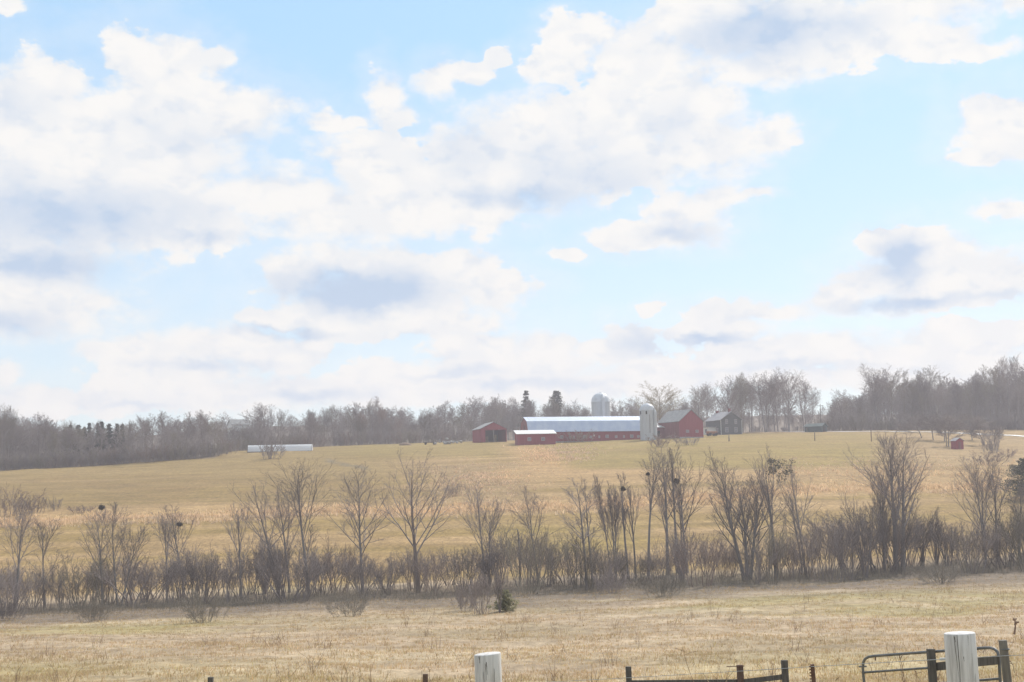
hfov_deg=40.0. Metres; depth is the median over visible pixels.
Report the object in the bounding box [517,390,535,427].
evergreen tree
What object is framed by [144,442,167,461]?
edge shrub
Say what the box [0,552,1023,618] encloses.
undergrowth
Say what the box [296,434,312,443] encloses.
edge shrub
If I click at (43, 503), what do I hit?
bush
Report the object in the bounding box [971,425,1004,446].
orchard tree
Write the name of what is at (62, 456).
edge shrub
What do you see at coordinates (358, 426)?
bare tree
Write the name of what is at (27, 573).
bare shrub
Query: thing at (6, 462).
edge shrub
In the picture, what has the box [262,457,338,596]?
bare tree
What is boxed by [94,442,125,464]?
edge shrub
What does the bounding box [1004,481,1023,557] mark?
bare tree
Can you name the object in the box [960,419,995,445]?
orchard tree
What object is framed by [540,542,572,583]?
bare shrub
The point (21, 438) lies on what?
bare tree
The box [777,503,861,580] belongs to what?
bare shrub
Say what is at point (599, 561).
bare shrub
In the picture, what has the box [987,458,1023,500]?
evergreen tree
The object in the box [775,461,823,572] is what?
bare tree
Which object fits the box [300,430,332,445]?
edge shrub
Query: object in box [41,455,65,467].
edge shrub
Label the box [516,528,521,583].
dead snag
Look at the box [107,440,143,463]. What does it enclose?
edge shrub
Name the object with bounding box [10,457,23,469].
edge shrub
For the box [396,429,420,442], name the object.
edge shrub
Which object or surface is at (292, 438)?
edge shrub
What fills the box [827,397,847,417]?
bare tree
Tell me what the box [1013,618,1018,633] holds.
dead weed
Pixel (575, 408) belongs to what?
bare tree
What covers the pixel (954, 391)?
bare tree
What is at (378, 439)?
edge shrub
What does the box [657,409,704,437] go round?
gable barn
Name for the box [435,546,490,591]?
bare shrub
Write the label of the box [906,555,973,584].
bush
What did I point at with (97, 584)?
bare shrub
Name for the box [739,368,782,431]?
bare tree
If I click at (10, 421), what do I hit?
bare tree
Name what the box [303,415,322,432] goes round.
bare tree
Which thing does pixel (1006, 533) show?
bare shrub
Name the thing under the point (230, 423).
distant house
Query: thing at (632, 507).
bare tree
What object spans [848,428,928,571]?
bare tree
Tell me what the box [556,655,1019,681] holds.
wire fence
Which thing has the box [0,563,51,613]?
bare shrub
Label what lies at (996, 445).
bush
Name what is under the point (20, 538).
bare tree
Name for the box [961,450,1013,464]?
bush
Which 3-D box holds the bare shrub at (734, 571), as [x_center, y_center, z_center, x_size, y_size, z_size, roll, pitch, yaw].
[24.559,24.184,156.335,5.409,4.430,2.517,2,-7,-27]
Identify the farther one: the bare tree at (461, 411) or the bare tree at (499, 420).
the bare tree at (499, 420)
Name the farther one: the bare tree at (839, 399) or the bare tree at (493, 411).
the bare tree at (493, 411)
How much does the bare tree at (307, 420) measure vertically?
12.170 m
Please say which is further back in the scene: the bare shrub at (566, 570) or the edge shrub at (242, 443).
the edge shrub at (242, 443)
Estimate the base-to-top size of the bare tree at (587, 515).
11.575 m
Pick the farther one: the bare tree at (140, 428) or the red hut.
the bare tree at (140, 428)
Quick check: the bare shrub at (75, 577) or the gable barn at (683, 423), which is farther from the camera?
the gable barn at (683, 423)
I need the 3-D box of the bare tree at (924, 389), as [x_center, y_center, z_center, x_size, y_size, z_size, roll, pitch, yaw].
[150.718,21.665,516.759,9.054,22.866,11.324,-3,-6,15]
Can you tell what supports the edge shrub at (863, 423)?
on the ground at (188, 485)
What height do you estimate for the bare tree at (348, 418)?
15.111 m
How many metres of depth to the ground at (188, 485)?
206.55 m
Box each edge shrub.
[0,451,16,470]
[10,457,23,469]
[11,455,37,469]
[23,454,43,468]
[28,453,54,468]
[29,451,52,468]
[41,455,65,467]
[43,448,69,466]
[47,446,76,467]
[54,446,83,467]
[67,456,87,466]
[74,454,90,466]
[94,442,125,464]
[106,447,137,463]
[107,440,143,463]
[126,442,168,461]
[127,446,148,461]
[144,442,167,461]
[145,439,188,460]
[145,442,175,460]
[161,444,189,459]
[173,446,199,458]
[183,438,207,457]
[194,442,214,457]
[202,441,231,455]
[204,436,238,454]
[205,444,222,455]
[221,436,246,450]
[233,436,256,450]
[237,431,267,449]
[241,438,257,450]
[256,431,290,444]
[267,430,304,444]
[288,433,303,443]
[294,430,324,446]
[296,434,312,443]
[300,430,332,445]
[314,434,333,445]
[319,433,339,445]
[330,431,353,445]
[335,430,361,445]
[357,431,378,444]
[358,429,381,444]
[370,430,385,443]
[374,433,395,443]
[379,430,395,443]
[385,431,403,443]
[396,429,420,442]
[397,428,419,442]
[407,431,421,442]
[412,430,431,442]
[423,433,434,441]
[427,429,450,441]
[433,430,452,441]
[447,426,465,441]
[450,428,472,440]
[814,417,838,430]
[826,421,835,430]
[827,413,865,430]
[830,413,850,430]
[831,412,872,430]
[848,417,874,430]
[856,418,872,430]
[866,412,883,430]
[873,420,887,429]
[876,419,895,430]
[890,413,905,429]
[902,412,935,429]
[964,412,991,425]
[976,417,998,429]
[981,413,1011,429]
[983,416,1008,428]
[1010,418,1023,429]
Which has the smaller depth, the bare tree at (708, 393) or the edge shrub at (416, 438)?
the edge shrub at (416, 438)
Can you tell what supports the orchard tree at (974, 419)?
on the ground at (188, 485)
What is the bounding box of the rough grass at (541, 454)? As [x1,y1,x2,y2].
[404,443,1021,513]
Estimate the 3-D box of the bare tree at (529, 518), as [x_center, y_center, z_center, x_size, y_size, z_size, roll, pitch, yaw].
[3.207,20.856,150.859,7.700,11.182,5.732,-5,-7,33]
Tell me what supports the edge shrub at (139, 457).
on the ground at (188, 485)
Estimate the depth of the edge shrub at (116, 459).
404.24 m
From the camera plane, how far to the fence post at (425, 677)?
32.93 m
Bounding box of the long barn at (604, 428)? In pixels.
[519,416,639,442]
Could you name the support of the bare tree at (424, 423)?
on the ground at (188, 485)
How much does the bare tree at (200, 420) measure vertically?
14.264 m
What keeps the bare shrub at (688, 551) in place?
on the ground at (188, 485)
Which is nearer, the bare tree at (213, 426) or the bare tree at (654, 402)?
the bare tree at (213, 426)
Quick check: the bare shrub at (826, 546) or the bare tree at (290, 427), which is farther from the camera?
the bare tree at (290, 427)
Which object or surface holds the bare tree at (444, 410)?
on the ground at (188, 485)
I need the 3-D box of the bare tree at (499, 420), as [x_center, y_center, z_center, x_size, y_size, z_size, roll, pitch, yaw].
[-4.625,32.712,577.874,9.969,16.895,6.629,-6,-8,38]
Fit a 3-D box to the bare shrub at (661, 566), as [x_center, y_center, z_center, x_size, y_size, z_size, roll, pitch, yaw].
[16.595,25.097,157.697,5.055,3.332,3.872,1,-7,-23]
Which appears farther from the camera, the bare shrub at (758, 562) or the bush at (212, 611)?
the bare shrub at (758, 562)
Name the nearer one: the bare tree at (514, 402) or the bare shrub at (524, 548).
the bare shrub at (524, 548)
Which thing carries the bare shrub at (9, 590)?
on the ground at (188, 485)
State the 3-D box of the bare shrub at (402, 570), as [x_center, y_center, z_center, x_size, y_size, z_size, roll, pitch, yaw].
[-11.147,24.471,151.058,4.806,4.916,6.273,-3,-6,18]
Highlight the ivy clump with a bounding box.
[766,458,795,482]
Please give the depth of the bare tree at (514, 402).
589.25 m
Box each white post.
[474,652,501,681]
[944,631,978,681]
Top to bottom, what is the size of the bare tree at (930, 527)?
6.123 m
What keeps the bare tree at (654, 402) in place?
on the ground at (188, 485)
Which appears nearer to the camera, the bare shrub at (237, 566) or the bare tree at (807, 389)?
the bare shrub at (237, 566)
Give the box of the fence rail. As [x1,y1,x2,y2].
[936,655,999,670]
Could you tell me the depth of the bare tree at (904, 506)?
153.85 m
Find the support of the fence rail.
attached to the gate post at (931, 667)
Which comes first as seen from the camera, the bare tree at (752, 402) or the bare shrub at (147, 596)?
the bare shrub at (147, 596)
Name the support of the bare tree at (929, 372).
on the ground at (188, 485)
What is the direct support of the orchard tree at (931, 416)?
on the ground at (188, 485)
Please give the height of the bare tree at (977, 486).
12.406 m
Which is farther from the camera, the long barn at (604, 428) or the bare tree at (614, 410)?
the bare tree at (614, 410)
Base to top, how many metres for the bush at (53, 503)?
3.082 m
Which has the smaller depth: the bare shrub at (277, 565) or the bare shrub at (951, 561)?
the bare shrub at (277, 565)
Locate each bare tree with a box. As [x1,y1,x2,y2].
[0,402,25,455]
[0,406,36,469]
[0,419,13,467]
[0,496,45,611]
[5,423,28,451]
[16,425,29,467]
[21,419,42,466]
[30,513,67,605]
[31,412,47,447]
[31,422,62,460]
[37,415,50,447]
[42,428,59,466]
[57,420,87,453]
[57,425,80,465]
[75,426,92,464]
[76,504,123,603]
[85,420,102,446]
[92,425,109,452]
[94,425,105,452]
[96,502,149,606]
[103,436,112,451]
[116,421,139,449]
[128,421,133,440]
[134,413,162,460]
[134,414,153,459]
[137,422,150,448]
[150,511,188,601]
[151,504,195,597]
[154,414,174,434]
[156,424,171,445]
[158,410,170,444]
[164,417,190,442]
[182,411,192,443]
[184,419,198,456]
[194,409,208,443]
[194,411,216,438]
[203,417,229,440]
[219,502,257,597]
[227,478,312,595]
[230,426,240,448]
[237,428,252,447]
[251,403,275,424]
[253,482,305,592]
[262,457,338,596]
[265,410,276,441]
[271,415,284,443]
[274,409,288,438]
[282,414,297,435]
[287,416,294,433]
[290,417,310,434]
[294,524,319,586]
[300,409,317,432]
[303,413,319,435]
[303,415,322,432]
[315,406,335,445]
[319,464,390,592]
[320,406,340,428]
[323,404,345,444]
[325,416,332,433]
[327,419,346,437]
[342,405,356,444]
[350,403,363,433]
[352,413,368,444]
[354,412,368,429]
[361,448,471,592]
[363,399,371,423]
[365,408,377,430]
[368,396,384,443]
[372,407,387,443]
[376,407,387,443]
[391,404,406,443]
[403,417,419,441]
[417,410,429,436]
[419,416,429,433]
[427,408,431,433]
[434,404,443,441]
[437,401,452,438]
[447,405,456,440]
[447,416,465,431]
[451,480,522,588]
[453,402,470,431]
[460,405,472,439]
[464,395,483,420]
[481,404,493,421]
[482,404,497,422]
[488,393,511,422]
[493,403,508,423]
[505,398,520,429]
[505,412,516,439]
[505,484,574,583]
[509,405,520,429]
[516,399,540,416]
[524,400,535,416]
[537,408,559,416]
[539,397,562,416]
[556,475,605,589]
[558,401,568,416]
[560,406,576,416]
[570,400,582,416]
[574,480,596,587]
[576,408,587,416]
[590,473,627,579]
[610,398,616,415]
[611,471,631,578]
[616,485,641,577]
[623,396,639,415]
[626,406,637,415]
[630,380,687,420]
[636,444,699,575]
[638,452,687,574]
[660,455,712,572]
[661,445,681,572]
[675,397,690,409]
[676,481,693,544]
[689,385,709,414]
[689,389,717,417]
[698,381,715,417]
[701,447,791,579]
[707,375,751,411]
[724,372,756,431]
[728,373,748,426]
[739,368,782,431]
[741,443,784,579]
[742,379,764,431]
[746,385,758,431]
[755,371,786,430]
[768,374,796,431]
[768,493,804,572]
[770,369,806,431]
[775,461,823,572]
[787,376,816,431]
[796,380,817,424]
[806,390,820,422]
[826,402,844,417]
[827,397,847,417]
[828,410,836,420]
[830,389,852,422]
[835,428,936,571]
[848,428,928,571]
[849,398,863,417]
[856,364,894,429]
[856,395,868,418]
[863,460,900,564]
[866,375,884,429]
[874,368,906,419]
[881,369,896,429]
[894,370,910,417]
[900,377,921,416]
[910,371,932,413]
[916,365,943,410]
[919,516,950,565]
[925,373,953,411]
[928,386,949,429]
[930,384,947,419]
[939,456,1003,564]
[947,377,957,413]
[948,379,971,414]
[954,382,976,415]
[958,376,983,415]
[965,369,993,418]
[966,371,985,405]
[970,457,1022,560]
[971,365,1005,418]
[979,382,994,419]
[985,361,1009,414]
[995,354,1023,427]
[999,356,1023,416]
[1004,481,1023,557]
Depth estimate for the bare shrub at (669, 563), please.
145.81 m
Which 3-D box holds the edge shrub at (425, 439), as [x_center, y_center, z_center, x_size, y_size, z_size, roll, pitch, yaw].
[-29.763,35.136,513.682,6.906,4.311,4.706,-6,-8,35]
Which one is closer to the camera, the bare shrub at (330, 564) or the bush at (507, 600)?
the bush at (507, 600)
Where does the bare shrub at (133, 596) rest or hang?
on the ground at (188, 485)
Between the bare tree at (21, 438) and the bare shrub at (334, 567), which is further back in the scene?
the bare tree at (21, 438)
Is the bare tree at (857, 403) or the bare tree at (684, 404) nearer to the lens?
the bare tree at (857, 403)
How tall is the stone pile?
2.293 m
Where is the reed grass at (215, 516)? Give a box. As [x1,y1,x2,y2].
[0,477,1020,530]
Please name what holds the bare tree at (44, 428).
on the ground at (188, 485)
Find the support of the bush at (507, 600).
on the ground at (188, 485)
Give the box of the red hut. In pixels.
[950,438,963,448]
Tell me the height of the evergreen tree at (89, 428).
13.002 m
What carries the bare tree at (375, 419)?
on the ground at (188, 485)
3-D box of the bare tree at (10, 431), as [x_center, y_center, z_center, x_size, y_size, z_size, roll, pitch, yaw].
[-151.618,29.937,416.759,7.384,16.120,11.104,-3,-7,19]
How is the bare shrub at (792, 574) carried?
on the ground at (188, 485)
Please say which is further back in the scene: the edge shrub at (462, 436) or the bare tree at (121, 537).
the edge shrub at (462, 436)
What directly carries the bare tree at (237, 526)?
on the ground at (188, 485)
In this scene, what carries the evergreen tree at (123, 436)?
on the ground at (188, 485)
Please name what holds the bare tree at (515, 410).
on the ground at (188, 485)
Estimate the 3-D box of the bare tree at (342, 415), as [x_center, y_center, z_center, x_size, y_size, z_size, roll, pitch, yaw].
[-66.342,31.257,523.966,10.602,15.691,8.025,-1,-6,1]
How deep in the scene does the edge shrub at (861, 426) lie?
498.78 m
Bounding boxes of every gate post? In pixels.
[926,649,937,681]
[998,640,1011,681]
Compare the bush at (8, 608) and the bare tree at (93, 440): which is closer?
the bush at (8, 608)
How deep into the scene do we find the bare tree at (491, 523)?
148.99 m
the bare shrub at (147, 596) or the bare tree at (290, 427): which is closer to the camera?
the bare shrub at (147, 596)
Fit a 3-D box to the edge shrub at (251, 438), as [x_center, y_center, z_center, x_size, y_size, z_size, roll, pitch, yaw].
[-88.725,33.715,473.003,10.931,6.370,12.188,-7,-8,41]
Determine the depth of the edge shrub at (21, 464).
398.12 m
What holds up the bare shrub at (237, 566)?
on the ground at (188, 485)
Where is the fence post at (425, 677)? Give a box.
[423,674,427,681]
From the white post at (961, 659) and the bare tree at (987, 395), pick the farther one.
the bare tree at (987, 395)
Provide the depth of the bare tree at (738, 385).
532.45 m
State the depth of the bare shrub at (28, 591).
145.13 m
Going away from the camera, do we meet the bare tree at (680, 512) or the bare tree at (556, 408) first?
the bare tree at (680, 512)
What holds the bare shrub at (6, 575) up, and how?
on the ground at (188, 485)
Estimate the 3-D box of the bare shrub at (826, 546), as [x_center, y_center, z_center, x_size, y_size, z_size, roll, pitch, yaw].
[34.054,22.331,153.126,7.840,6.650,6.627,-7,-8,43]
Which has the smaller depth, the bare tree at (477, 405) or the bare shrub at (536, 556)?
the bare shrub at (536, 556)
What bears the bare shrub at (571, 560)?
on the ground at (188, 485)
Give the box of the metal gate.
[859,646,1001,681]
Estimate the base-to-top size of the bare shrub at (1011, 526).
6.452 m
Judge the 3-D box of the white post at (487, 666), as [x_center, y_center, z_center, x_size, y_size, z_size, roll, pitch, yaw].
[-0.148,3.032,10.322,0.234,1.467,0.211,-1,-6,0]
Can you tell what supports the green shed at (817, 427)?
on the ground at (188, 485)
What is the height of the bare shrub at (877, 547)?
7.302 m
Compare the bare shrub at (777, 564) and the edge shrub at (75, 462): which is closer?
the bare shrub at (777, 564)
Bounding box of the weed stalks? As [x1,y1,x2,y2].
[1,584,1023,681]
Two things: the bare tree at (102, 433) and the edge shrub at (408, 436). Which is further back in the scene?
the edge shrub at (408, 436)
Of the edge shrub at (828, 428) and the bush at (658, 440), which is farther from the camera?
the edge shrub at (828, 428)
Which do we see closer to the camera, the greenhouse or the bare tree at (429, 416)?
the greenhouse
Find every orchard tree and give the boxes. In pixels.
[890,415,932,437]
[914,411,946,439]
[922,414,964,440]
[932,417,969,446]
[952,413,997,439]
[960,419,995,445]
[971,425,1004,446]
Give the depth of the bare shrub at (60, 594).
141.93 m
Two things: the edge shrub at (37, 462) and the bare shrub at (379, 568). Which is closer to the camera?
the bare shrub at (379, 568)
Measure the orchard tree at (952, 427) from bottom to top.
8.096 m
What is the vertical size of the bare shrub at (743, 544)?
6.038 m
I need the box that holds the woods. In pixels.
[1,364,1023,464]
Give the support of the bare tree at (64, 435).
on the ground at (188, 485)
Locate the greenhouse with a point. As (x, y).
(288, 447)
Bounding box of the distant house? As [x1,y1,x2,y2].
[226,419,249,448]
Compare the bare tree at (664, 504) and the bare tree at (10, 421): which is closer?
the bare tree at (664, 504)
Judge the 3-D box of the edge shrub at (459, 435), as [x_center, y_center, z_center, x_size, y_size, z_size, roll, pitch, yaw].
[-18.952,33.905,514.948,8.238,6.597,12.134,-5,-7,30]
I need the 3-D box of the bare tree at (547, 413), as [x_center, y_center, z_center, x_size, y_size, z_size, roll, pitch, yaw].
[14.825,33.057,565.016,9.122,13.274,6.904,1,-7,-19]
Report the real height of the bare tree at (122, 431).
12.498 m
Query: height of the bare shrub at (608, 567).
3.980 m
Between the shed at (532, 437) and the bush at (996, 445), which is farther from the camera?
the shed at (532, 437)
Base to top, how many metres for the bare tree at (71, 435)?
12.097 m
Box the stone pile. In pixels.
[434,438,462,443]
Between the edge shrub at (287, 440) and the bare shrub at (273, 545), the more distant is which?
the edge shrub at (287, 440)
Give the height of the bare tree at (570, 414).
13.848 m
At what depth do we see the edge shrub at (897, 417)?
503.16 m
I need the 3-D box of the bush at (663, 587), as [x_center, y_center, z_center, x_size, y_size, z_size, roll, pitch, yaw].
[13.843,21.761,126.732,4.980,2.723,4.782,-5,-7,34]
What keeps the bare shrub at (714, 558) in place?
on the ground at (188, 485)
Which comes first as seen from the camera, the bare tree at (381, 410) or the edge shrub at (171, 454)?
the edge shrub at (171, 454)
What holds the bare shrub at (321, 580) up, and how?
on the ground at (188, 485)
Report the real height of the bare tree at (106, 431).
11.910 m
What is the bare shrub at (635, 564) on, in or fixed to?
on the ground at (188, 485)
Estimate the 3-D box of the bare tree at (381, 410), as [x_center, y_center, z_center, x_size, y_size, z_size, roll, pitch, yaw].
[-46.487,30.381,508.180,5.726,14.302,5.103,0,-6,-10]
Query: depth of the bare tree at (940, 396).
513.40 m
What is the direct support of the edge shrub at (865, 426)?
on the ground at (188, 485)
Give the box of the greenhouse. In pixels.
[247,444,312,452]
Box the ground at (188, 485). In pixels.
[0,413,1023,681]
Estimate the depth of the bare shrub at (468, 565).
149.20 m
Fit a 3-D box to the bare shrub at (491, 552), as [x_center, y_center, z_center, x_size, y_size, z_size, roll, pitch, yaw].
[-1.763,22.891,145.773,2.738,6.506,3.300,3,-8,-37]
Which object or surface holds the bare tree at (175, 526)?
on the ground at (188, 485)
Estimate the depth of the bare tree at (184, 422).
426.40 m
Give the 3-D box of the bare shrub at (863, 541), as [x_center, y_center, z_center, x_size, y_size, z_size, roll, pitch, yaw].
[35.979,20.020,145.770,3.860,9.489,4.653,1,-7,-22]
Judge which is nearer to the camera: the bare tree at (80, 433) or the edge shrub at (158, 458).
the edge shrub at (158, 458)
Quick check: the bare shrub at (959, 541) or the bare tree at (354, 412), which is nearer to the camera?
the bare shrub at (959, 541)
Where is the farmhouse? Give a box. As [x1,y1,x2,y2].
[703,408,742,434]
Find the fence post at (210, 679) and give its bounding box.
[208,677,213,681]
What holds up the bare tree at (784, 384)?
on the ground at (188, 485)
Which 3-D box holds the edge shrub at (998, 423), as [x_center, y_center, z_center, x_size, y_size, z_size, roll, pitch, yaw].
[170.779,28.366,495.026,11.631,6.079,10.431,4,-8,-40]
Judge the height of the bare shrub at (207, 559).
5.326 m
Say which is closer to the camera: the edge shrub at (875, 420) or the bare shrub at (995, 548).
the bare shrub at (995, 548)
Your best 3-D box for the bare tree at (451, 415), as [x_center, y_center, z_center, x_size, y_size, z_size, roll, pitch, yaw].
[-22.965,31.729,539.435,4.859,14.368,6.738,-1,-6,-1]
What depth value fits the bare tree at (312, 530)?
160.00 m
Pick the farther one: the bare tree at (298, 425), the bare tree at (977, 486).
the bare tree at (298, 425)
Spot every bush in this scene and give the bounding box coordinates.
[0,483,45,515]
[0,581,33,620]
[19,494,46,512]
[43,496,62,510]
[66,504,98,512]
[70,588,116,621]
[177,586,232,622]
[257,438,284,458]
[320,584,369,616]
[446,481,462,496]
[447,570,487,611]
[459,566,504,613]
[490,562,505,612]
[555,430,596,442]
[592,564,634,593]
[634,570,688,596]
[645,432,681,446]
[670,435,700,445]
[879,437,891,446]
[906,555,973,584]
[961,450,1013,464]
[980,434,999,452]
[993,449,1018,456]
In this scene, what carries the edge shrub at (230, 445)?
on the ground at (188, 485)
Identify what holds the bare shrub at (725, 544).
on the ground at (188, 485)
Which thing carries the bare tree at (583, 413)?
on the ground at (188, 485)
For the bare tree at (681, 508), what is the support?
on the ground at (188, 485)
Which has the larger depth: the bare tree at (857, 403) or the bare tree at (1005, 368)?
the bare tree at (857, 403)
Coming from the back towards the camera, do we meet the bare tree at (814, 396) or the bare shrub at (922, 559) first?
the bare tree at (814, 396)
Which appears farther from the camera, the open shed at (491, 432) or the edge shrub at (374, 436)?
the edge shrub at (374, 436)
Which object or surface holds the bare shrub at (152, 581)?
on the ground at (188, 485)
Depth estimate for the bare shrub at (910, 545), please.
159.79 m
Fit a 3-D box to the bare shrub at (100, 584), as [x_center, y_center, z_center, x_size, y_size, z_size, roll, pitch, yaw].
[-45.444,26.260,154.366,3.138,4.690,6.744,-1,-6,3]
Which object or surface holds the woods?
on the ground at (188, 485)
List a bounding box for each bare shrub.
[0,558,21,587]
[0,563,17,595]
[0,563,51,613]
[0,564,54,604]
[0,573,22,602]
[4,559,26,603]
[9,571,50,608]
[19,564,48,603]
[23,543,121,607]
[24,560,67,609]
[46,579,79,607]
[52,568,80,605]
[55,555,132,601]
[56,575,100,603]
[78,556,147,604]
[82,556,136,605]
[84,547,188,606]
[85,560,115,599]
[116,567,161,602]
[121,551,164,600]
[123,561,172,598]
[138,565,154,600]
[141,556,205,602]
[155,541,222,603]
[162,544,238,603]
[164,557,201,599]
[176,555,221,603]
[186,553,218,595]
[191,562,240,601]
[204,542,269,596]
[216,552,236,603]
[220,544,269,594]
[225,549,286,602]
[244,529,278,593]
[247,547,345,602]
[252,537,305,599]
[257,524,298,598]
[278,534,351,589]
[278,551,327,601]
[287,549,351,595]
[289,547,348,595]
[296,544,363,593]
[321,529,357,593]
[332,549,397,598]
[335,558,373,594]
[341,553,394,597]
[358,551,407,588]
[362,554,409,593]
[367,564,398,592]
[390,547,433,591]
[393,551,435,586]
[393,551,443,586]
[402,550,463,590]
[405,554,461,594]
[427,544,477,584]
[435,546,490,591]
[443,547,474,589]
[445,543,497,581]
[468,540,497,587]
[470,535,528,584]
[479,547,496,587]
[480,530,508,588]
[496,522,573,593]
[505,525,562,588]
[505,532,551,582]
[511,539,579,585]
[540,535,603,582]
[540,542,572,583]
[555,532,601,587]
[555,549,600,584]
[568,543,631,590]
[577,542,616,590]
[590,552,622,583]
[591,543,634,581]
[612,544,630,582]
[612,547,656,583]
[625,553,664,581]
[631,557,656,584]
[638,549,669,579]
[642,536,707,584]
[643,550,676,579]
[659,532,719,574]
[662,521,694,581]
[666,519,728,586]
[690,535,740,577]
[694,542,712,576]
[706,541,736,576]
[710,539,749,577]
[722,528,800,579]
[724,543,785,582]
[738,522,795,583]
[762,531,826,578]
[765,533,789,568]
[772,534,798,578]
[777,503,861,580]
[781,513,892,569]
[786,534,839,578]
[790,530,821,576]
[796,516,860,574]
[806,507,932,572]
[817,519,882,579]
[829,516,849,568]
[833,491,881,577]
[843,508,891,569]
[858,494,938,567]
[859,496,923,574]
[877,516,935,565]
[888,519,932,566]
[915,517,930,565]
[918,522,961,564]
[925,505,949,565]
[925,515,1001,573]
[928,516,957,565]
[940,520,975,562]
[947,527,988,572]
[964,512,1023,568]
[964,537,1005,568]
[970,500,1023,558]
[980,513,1023,560]
[980,522,1019,568]
[989,507,1023,562]
[992,512,1023,568]
[1006,504,1023,536]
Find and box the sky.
[0,0,1023,438]
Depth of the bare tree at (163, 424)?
431.47 m
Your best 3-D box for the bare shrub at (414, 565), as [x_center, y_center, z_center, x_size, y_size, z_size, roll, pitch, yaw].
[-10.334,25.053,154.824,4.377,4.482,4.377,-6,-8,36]
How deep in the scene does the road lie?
475.58 m
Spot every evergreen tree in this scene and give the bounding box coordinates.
[80,428,88,452]
[87,422,92,462]
[95,421,106,451]
[102,423,116,461]
[114,423,119,448]
[118,424,126,458]
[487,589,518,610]
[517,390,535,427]
[548,390,563,414]
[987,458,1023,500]
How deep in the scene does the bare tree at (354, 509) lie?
149.18 m
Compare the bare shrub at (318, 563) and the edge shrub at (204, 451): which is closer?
the bare shrub at (318, 563)
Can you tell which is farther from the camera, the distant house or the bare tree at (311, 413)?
the distant house
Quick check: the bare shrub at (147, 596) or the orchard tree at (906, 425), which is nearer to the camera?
the bare shrub at (147, 596)
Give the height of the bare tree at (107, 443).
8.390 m
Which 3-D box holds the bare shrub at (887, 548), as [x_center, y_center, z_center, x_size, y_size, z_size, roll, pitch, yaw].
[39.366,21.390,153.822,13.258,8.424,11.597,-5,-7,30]
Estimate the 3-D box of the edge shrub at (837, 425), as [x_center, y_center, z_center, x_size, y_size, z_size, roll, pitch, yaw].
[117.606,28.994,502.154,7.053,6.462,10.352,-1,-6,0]
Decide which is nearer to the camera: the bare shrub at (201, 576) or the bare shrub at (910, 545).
the bare shrub at (201, 576)
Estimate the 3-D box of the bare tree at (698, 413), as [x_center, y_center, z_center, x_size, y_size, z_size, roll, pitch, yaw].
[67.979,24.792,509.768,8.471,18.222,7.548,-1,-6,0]
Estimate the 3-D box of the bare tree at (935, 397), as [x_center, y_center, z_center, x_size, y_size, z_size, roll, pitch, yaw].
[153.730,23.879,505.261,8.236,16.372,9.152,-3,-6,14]
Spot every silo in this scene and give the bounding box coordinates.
[591,392,609,416]
[639,403,656,439]
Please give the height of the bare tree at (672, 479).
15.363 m
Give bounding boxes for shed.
[471,422,507,442]
[513,430,556,444]
[657,424,663,438]
[804,423,827,431]
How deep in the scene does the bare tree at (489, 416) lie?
571.15 m
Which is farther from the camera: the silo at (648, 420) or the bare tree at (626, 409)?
the bare tree at (626, 409)
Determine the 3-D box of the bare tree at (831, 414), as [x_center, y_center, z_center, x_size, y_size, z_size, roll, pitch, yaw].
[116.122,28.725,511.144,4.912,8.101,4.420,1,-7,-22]
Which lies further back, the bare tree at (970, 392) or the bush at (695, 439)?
the bare tree at (970, 392)
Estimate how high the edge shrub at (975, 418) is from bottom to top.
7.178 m
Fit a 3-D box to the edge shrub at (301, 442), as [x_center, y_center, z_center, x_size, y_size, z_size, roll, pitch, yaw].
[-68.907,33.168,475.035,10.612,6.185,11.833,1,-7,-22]
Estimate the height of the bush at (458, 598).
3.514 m
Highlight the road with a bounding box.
[750,431,1023,436]
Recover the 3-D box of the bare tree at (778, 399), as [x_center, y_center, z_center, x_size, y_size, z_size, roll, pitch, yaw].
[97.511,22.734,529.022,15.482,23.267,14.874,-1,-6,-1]
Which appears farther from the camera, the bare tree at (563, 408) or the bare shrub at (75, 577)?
the bare tree at (563, 408)
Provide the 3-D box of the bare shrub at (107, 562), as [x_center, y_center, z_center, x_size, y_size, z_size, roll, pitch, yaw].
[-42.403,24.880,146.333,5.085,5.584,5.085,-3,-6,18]
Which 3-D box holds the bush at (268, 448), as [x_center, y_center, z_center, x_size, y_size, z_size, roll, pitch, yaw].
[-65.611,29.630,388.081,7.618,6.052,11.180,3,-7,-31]
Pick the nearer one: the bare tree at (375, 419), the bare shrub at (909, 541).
the bare shrub at (909, 541)
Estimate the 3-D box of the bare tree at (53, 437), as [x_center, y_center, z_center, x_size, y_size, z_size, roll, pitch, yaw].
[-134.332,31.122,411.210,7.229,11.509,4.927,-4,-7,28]
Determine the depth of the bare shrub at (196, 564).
144.10 m
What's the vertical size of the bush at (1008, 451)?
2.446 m
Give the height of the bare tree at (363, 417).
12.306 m
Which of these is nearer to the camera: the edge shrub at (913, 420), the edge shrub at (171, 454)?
the edge shrub at (171, 454)
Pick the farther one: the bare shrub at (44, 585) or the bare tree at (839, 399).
the bare tree at (839, 399)
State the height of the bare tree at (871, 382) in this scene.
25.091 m
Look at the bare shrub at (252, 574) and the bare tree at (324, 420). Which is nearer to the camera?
the bare shrub at (252, 574)
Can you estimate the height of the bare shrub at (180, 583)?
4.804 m
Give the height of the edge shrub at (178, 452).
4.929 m
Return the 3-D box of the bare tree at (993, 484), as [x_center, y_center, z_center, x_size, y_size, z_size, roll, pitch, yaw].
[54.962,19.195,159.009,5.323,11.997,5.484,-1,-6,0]

